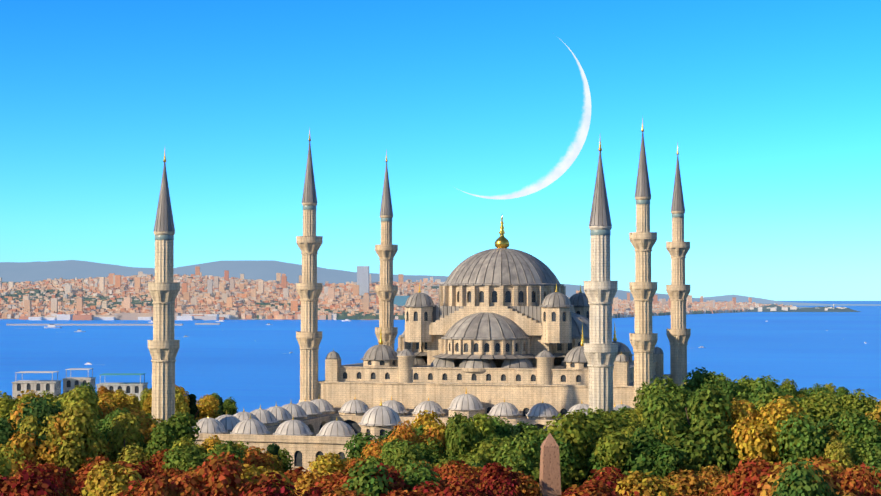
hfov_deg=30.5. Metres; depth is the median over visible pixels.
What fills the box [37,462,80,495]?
tree
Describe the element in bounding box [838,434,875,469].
tree
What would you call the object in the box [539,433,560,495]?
obelisk of theodosius
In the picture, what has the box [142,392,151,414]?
tree
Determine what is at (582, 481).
tree
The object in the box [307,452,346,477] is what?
tree
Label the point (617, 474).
tree
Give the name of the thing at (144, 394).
tree
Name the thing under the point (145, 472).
tree
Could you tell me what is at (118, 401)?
tree
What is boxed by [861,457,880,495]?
tree
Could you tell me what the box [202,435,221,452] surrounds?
tree
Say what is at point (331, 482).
tree
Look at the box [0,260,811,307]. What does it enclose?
hills
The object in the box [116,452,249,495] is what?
tree
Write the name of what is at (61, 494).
tree
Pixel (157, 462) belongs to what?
tree
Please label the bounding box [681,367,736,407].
tree
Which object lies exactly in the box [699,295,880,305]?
coast ridge
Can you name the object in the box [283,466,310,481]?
tree
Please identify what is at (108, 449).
tree
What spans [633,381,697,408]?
tree
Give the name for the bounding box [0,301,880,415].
sea
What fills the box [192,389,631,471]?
mosque courtyard
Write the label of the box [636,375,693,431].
tree
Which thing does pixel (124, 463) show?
tree
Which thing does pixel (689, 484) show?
tree
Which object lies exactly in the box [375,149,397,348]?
minaret
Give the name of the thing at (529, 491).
tree
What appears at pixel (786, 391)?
tree
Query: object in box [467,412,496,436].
tree
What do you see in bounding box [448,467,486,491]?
tree
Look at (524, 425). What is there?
tree
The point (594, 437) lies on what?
tree
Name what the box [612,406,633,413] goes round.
tree
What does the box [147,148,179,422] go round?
minaret
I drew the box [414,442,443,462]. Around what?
tree
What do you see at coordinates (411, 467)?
tree
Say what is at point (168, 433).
tree
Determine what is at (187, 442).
tree
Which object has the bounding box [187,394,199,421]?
tree
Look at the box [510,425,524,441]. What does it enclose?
tree
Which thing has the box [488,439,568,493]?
tree
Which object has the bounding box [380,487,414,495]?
tree
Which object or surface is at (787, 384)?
tree
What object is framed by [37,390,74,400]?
tree
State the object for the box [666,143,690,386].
minaret
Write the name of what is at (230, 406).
tree
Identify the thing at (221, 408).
tree
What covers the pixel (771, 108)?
sky
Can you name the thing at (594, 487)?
tree
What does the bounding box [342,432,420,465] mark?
tree
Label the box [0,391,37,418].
tree
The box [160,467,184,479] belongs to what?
tree
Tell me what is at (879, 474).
tree
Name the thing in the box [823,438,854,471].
tree
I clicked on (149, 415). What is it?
tree
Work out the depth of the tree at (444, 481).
161.65 m
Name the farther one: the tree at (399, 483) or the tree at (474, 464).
the tree at (474, 464)
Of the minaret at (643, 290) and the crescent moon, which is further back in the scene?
the crescent moon
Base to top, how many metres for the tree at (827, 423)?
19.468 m
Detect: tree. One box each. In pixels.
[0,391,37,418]
[0,396,62,453]
[0,402,75,475]
[0,443,27,464]
[0,454,15,479]
[0,464,64,495]
[3,457,31,475]
[5,470,42,495]
[8,401,66,420]
[8,459,40,471]
[16,400,109,477]
[17,390,44,401]
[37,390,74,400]
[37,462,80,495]
[39,484,68,495]
[46,385,104,422]
[69,455,118,487]
[69,461,135,495]
[73,463,142,493]
[76,382,100,404]
[81,461,143,495]
[84,413,149,467]
[89,407,143,444]
[93,398,164,443]
[97,386,116,397]
[98,392,140,412]
[100,442,110,465]
[112,449,169,474]
[113,389,145,414]
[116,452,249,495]
[120,464,153,485]
[138,388,151,410]
[138,412,209,460]
[138,413,157,421]
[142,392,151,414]
[143,437,201,465]
[148,468,185,479]
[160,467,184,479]
[162,440,245,471]
[170,444,207,471]
[175,387,190,424]
[176,386,220,426]
[183,468,209,478]
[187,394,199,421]
[196,444,205,454]
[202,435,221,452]
[206,393,219,399]
[214,397,238,414]
[215,397,224,414]
[232,442,282,473]
[233,464,294,495]
[235,441,254,454]
[237,472,330,495]
[238,446,274,473]
[266,443,282,470]
[278,448,293,473]
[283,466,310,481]
[291,469,333,495]
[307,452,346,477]
[310,470,352,495]
[321,484,364,495]
[333,468,450,495]
[334,457,366,480]
[337,445,384,470]
[341,462,438,495]
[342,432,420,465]
[357,438,427,469]
[360,420,418,457]
[370,465,453,495]
[377,428,399,441]
[377,463,403,478]
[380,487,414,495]
[397,460,441,483]
[399,490,432,495]
[409,444,460,466]
[411,410,446,452]
[412,424,447,450]
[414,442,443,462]
[416,427,444,453]
[424,412,484,463]
[430,438,500,468]
[431,460,461,477]
[437,460,499,485]
[439,480,449,488]
[440,462,524,495]
[442,475,518,495]
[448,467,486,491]
[464,435,492,460]
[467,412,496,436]
[467,466,541,495]
[468,462,482,467]
[473,432,540,488]
[484,426,546,440]
[487,447,530,476]
[488,436,574,492]
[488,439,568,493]
[491,416,512,440]
[495,423,511,438]
[510,421,537,437]
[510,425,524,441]
[536,429,594,478]
[543,410,633,492]
[558,478,620,495]
[561,480,591,495]
[571,442,636,491]
[577,408,643,434]
[580,465,656,495]
[581,432,609,478]
[586,417,688,481]
[590,434,601,444]
[591,407,608,415]
[599,469,626,478]
[610,469,712,495]
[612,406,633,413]
[615,470,678,495]
[620,419,681,482]
[621,406,646,427]
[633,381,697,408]
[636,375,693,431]
[642,383,743,480]
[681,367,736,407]
[684,462,781,495]
[697,465,728,494]
[699,378,735,400]
[704,371,776,402]
[715,395,806,464]
[717,474,739,490]
[725,454,779,495]
[726,458,846,486]
[732,449,771,473]
[733,375,784,392]
[748,378,798,408]
[753,392,846,422]
[756,460,855,495]
[768,459,839,495]
[770,412,830,466]
[774,386,817,402]
[774,455,825,468]
[780,379,807,396]
[790,458,813,467]
[800,383,828,396]
[807,415,838,428]
[810,383,837,398]
[811,466,856,495]
[813,388,880,419]
[813,462,880,495]
[815,418,874,445]
[816,404,880,441]
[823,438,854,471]
[833,409,880,445]
[835,386,849,397]
[835,425,880,445]
[838,395,880,412]
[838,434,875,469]
[856,466,880,494]
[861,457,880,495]
[862,442,880,463]
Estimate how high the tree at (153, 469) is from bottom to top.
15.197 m
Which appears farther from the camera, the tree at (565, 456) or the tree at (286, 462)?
the tree at (286, 462)
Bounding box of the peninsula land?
[745,304,859,311]
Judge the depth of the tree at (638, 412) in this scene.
232.40 m
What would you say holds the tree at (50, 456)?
on the ground
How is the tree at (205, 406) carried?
on the ground
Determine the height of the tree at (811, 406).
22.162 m
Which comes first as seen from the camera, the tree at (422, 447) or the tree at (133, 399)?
the tree at (422, 447)
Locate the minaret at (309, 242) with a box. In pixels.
[296,129,322,401]
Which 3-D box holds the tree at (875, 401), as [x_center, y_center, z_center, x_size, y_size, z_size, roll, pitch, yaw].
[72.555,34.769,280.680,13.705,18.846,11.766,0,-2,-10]
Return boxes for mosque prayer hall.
[317,216,671,416]
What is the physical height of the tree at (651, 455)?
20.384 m
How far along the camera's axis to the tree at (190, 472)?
170.91 m
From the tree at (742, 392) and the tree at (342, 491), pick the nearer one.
the tree at (342, 491)
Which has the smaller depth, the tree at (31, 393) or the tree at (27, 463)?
the tree at (27, 463)
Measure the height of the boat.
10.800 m
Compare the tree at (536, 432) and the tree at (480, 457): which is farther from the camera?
the tree at (536, 432)
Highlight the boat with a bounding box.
[44,324,61,327]
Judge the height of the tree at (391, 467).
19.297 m
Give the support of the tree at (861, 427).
on the ground
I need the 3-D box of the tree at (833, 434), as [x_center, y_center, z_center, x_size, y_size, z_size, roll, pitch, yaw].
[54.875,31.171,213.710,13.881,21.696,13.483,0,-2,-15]
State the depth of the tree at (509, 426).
230.05 m
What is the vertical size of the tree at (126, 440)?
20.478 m
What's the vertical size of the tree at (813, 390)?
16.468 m
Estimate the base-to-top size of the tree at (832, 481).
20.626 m
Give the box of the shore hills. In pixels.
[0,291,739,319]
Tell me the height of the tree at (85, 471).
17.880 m
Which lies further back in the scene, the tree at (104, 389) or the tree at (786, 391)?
the tree at (104, 389)
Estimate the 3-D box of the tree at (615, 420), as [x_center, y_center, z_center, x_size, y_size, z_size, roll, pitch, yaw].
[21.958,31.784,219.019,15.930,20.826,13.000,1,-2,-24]
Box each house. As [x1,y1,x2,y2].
[12,371,61,399]
[62,368,95,393]
[96,373,147,399]
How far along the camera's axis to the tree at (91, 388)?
306.80 m
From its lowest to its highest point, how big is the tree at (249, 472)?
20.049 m
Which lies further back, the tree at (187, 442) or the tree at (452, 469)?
the tree at (187, 442)
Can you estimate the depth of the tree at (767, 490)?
139.10 m
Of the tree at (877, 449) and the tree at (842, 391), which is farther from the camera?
the tree at (842, 391)
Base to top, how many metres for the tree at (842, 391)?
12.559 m
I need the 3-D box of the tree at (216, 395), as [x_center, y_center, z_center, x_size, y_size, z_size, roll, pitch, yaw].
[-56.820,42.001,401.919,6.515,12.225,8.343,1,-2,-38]
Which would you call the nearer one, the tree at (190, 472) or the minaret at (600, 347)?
the tree at (190, 472)
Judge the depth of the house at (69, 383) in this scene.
477.29 m
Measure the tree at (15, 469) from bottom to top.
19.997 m
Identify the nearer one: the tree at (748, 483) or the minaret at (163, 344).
the tree at (748, 483)
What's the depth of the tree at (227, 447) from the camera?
203.97 m
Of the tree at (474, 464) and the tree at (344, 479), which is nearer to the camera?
the tree at (344, 479)
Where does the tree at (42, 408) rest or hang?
on the ground
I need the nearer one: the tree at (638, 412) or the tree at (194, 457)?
the tree at (194, 457)
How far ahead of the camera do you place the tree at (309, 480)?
154.32 m
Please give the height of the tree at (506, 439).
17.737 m
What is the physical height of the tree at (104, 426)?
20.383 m
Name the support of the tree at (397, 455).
on the ground
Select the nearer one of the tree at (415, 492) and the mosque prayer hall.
the tree at (415, 492)
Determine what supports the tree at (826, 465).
on the ground
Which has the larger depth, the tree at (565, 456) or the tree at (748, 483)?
the tree at (565, 456)
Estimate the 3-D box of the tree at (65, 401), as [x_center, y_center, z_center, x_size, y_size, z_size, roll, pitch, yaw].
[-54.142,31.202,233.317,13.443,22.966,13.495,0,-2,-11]
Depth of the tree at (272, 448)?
231.21 m
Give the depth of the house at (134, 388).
461.44 m
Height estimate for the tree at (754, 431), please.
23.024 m
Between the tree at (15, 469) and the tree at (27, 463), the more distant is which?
the tree at (27, 463)
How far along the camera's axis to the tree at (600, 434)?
209.39 m
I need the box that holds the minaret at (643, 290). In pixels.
[629,117,657,408]
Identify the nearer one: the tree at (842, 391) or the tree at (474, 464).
the tree at (474, 464)
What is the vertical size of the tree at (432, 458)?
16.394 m
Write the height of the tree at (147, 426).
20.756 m
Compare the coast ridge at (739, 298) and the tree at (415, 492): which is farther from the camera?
the coast ridge at (739, 298)
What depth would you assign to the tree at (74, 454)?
206.87 m
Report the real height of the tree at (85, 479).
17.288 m
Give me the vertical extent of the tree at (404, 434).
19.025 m
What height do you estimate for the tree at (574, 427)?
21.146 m
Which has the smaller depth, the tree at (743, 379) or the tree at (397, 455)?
the tree at (397, 455)
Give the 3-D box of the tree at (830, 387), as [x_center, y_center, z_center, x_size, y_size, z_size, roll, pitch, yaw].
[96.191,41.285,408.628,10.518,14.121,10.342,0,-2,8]
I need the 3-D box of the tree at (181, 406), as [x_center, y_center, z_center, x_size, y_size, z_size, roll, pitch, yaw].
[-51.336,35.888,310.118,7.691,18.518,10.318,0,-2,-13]
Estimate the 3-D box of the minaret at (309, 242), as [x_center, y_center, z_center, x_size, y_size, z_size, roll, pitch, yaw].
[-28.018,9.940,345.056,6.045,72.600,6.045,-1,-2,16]
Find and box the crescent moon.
[454,39,590,198]
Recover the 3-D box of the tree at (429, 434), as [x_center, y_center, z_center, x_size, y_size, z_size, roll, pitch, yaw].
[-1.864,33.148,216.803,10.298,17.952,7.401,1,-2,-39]
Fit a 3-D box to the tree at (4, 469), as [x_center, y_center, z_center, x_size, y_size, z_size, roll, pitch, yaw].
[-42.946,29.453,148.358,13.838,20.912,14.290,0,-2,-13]
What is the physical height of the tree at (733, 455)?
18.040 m
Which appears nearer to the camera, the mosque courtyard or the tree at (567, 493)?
the tree at (567, 493)
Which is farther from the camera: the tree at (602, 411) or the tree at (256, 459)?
the tree at (602, 411)
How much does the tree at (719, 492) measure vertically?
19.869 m
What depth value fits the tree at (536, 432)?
224.16 m
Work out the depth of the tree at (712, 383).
270.18 m
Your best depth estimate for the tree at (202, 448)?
225.30 m
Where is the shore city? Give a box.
[0,266,798,325]
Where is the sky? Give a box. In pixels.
[0,0,880,300]
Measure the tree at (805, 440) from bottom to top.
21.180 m
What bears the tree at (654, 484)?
on the ground
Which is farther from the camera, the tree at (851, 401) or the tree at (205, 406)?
the tree at (205, 406)
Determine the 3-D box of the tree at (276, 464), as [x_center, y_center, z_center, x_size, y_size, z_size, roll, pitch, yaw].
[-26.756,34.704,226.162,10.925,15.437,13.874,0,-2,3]
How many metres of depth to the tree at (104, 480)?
149.38 m
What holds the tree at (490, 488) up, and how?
on the ground
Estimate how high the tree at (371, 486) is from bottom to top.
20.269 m
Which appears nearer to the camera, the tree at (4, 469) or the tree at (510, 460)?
the tree at (4, 469)
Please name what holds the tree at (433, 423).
on the ground
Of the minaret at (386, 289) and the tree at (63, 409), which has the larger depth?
the minaret at (386, 289)
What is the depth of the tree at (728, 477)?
167.98 m
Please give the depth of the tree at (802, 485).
135.49 m
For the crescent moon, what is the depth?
149751.88 m
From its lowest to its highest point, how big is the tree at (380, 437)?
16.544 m
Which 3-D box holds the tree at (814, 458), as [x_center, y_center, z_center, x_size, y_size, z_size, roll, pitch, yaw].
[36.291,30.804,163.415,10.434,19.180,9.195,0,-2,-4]
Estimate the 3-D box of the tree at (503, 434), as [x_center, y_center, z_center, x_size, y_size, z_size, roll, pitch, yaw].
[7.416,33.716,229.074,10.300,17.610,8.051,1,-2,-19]
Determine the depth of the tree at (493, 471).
168.44 m
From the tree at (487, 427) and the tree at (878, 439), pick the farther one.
the tree at (487, 427)
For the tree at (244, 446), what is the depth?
238.62 m
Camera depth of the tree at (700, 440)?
204.31 m
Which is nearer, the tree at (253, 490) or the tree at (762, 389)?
the tree at (253, 490)
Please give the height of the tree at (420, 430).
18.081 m
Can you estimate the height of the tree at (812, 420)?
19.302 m
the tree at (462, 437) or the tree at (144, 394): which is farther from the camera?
the tree at (144, 394)
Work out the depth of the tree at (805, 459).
157.07 m
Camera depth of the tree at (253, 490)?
138.60 m
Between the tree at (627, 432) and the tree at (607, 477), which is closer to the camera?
the tree at (607, 477)
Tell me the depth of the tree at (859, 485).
140.73 m
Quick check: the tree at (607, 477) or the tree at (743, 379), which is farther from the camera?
the tree at (743, 379)
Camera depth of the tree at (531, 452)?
201.55 m
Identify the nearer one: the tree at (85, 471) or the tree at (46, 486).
the tree at (46, 486)
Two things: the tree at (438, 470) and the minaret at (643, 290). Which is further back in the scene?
the minaret at (643, 290)
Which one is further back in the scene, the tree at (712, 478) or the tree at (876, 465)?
the tree at (712, 478)
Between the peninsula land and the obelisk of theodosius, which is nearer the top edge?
the peninsula land
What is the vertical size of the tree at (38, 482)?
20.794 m
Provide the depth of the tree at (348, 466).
204.12 m
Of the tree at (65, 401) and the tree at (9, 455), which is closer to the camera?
the tree at (9, 455)
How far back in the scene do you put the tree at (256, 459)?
208.57 m
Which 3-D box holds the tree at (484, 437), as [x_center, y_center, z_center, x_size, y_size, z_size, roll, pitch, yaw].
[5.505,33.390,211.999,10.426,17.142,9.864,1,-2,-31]
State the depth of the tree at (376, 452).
206.33 m
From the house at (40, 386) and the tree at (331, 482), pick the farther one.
the house at (40, 386)
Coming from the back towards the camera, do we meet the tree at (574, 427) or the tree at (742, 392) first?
the tree at (742, 392)

